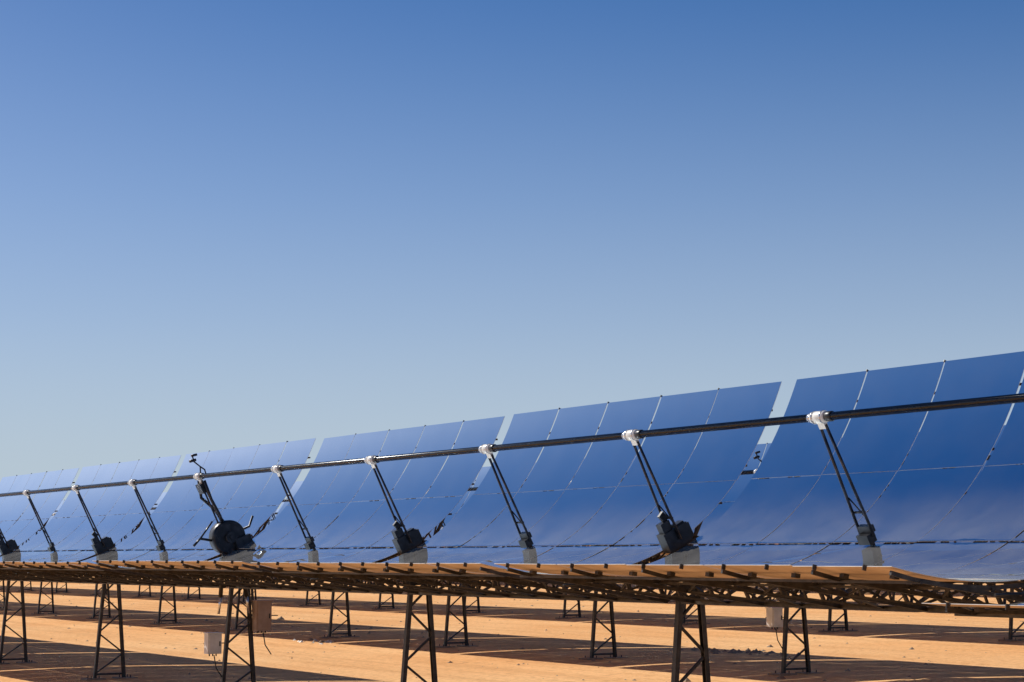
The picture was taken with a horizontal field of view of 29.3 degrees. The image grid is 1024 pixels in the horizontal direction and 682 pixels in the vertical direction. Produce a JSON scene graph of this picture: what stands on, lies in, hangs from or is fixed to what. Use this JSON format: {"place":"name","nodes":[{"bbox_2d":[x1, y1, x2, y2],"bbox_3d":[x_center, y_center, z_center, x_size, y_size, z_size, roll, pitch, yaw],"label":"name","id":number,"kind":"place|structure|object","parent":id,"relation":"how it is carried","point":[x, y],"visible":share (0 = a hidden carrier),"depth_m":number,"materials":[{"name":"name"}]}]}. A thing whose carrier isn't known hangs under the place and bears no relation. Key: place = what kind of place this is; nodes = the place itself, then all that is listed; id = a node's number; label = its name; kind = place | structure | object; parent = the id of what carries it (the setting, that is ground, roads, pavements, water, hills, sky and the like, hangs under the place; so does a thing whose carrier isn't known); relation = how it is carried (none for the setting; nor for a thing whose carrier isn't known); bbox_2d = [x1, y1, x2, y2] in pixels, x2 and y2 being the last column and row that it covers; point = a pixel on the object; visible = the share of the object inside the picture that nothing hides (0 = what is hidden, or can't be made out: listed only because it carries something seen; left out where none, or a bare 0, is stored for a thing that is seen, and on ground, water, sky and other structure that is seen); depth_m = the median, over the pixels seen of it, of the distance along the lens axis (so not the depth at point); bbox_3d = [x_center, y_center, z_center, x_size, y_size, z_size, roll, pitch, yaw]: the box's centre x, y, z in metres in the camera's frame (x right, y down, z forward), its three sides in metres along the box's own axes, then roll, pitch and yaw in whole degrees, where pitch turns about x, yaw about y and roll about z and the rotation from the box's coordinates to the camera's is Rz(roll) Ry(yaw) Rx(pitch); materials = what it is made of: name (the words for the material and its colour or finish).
{"place":"outdoors","nodes":[
{"label":"outdoors","id":0,"kind":"place"},
{"bbox_2d":[0,560,1023,681],"bbox_3d":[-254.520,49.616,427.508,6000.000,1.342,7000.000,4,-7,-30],"label":"desert ground","id":1,"kind":"structure","parent":0,"point":[878,646],"depth_m":61.41,"materials":[{"name":"sand"}]},
{"bbox_2d":[78,509,902,601],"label":"parabolic trough collector","id":2,"kind":"object","parent":1,"relation":"on","point":[893,594],"depth_m":94.13,"materials":[{"name":"metal"}]},
{"bbox_2d":[0,425,1022,675],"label":"parabolic trough collector","id":3,"kind":"object","parent":1,"relation":"on","point":[736,489],"visible":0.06,"depth_m":52.41,"materials":[{"name":"metal"}]},
{"bbox_2d":[765,607,783,648],"bbox_3d":[6.136,6.609,45.090,0.570,0.947,0.295,4,-7,-30],"label":"electrical junction box","id":4,"kind":"object","parent":3,"relation":"attached to","point":[774,617],"visible":1,"depth_m":44.97,"materials":[{"name":"white metal"}]},
{"bbox_2d":[0,351,1023,681],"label":"parabolic trough collector","id":5,"kind":"object","parent":1,"relation":"on","point":[966,409],"visible":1,"depth_m":29.94,"materials":[{"name":"mirror"}]},
{"bbox_2d":[203,632,223,676],"bbox_3d":[-6.144,6.563,40.944,0.570,0.947,0.295,4,-7,-30],"label":"electrical junction box","id":6,"kind":"object","parent":5,"relation":"attached to","point":[213,642],"visible":1,"depth_m":40.82,"materials":[{"name":"white metal"}]},
{"bbox_2d":[251,600,277,653],"bbox_3d":[-5.183,6.053,41.421,0.610,1.147,0.315,4,-7,-30],"label":"hydraulic control cabinet","id":7,"kind":"object","parent":5,"relation":"attached to","point":[262,615],"visible":1,"depth_m":41.28,"materials":[{"name":"metal"}]},
{"bbox_2d":[0,460,1023,641],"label":"parabolic trough collector","id":8,"kind":"object","parent":1,"relation":"on","point":[1009,639],"visible":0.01,"depth_m":77.79,"materials":[{"name":"metal"}]},
{"bbox_2d":[86,573,943,594],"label":"parabolic trough collector","id":9,"kind":"object","parent":1,"relation":"on","point":[663,584],"depth_m":138.01,"materials":[{"name":"mirror"}]},
{"bbox_2d":[48,583,1022,681],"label":"scattered stones","id":10,"kind":"object","parent":1,"relation":"on","point":[716,651],"visible":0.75,"depth_m":54.84,"materials":[{"name":"stone"}]},
{"bbox_2d":[0,0,1023,508],"label":"sky","id":11,"kind":"structure","parent":0,"point":[225,224],"materials":[{"name":"blue"}]}
]}

